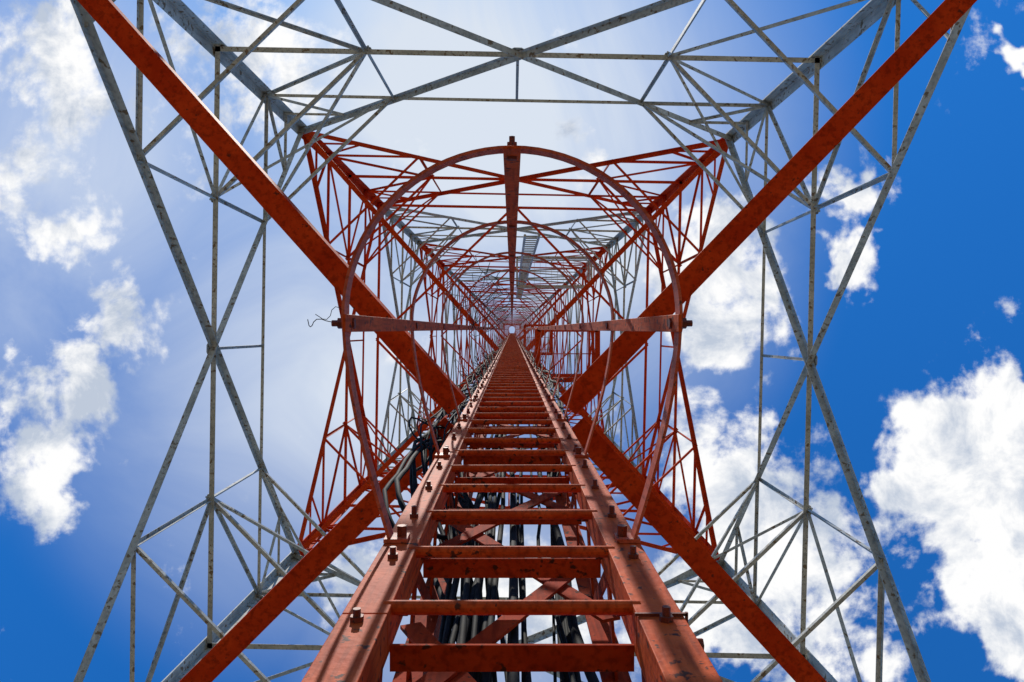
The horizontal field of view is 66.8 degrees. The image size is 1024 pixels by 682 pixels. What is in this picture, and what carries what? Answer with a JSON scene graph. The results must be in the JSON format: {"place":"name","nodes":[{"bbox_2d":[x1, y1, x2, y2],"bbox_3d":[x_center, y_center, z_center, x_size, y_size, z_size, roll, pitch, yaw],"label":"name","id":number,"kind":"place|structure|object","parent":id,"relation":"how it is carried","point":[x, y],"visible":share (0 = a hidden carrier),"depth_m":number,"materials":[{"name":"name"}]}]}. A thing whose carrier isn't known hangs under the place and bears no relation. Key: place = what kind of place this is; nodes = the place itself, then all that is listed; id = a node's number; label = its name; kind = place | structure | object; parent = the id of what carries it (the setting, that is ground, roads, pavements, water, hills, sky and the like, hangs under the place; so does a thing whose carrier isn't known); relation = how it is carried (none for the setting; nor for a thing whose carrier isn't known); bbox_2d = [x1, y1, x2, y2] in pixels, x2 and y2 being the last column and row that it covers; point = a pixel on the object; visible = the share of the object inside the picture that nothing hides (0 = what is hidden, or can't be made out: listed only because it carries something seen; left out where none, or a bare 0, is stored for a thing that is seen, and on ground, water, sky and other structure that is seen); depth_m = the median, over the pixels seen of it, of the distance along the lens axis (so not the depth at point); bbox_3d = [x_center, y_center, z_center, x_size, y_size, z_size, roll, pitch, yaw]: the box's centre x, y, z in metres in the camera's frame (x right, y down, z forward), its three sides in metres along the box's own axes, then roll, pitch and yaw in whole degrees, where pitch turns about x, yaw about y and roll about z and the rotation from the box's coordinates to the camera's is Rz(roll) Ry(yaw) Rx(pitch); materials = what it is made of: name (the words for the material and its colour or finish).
{"place":"outdoors","nodes":[
{"label":"outdoors","id":0,"kind":"place"},
{"bbox_2d":[0,0,1023,681],"label":"sky","id":1,"kind":"structure","parent":0,"point":[920,366],"materials":[{"name":"blue"}]},
{"label":"ground","id":2,"kind":"structure","parent":0,"visible":0},
{"bbox_2d":[70,0,976,681],"bbox_3d":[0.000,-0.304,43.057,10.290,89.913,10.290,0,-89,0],"label":"lattice tower","id":3,"kind":"structure","parent":2,"relation":"on","point":[264,602],"depth_m":10.51,"materials":[{"name":"metal"}]},
{"bbox_2d":[307,252,598,681],"bbox_3d":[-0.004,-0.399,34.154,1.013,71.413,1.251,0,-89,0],"label":"cable bundle","id":4,"kind":"object","parent":3,"relation":"attached to","point":[460,629],"visible":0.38,"depth_m":2.30,"materials":[{"name":"black rubber"}]},
{"bbox_2d":[301,136,722,681],"bbox_3d":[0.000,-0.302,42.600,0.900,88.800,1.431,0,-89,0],"label":"caged ladder","id":5,"kind":"object","parent":3,"relation":"attached to","point":[666,645],"visible":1,"depth_m":1.55,"materials":[{"name":"red metal"}]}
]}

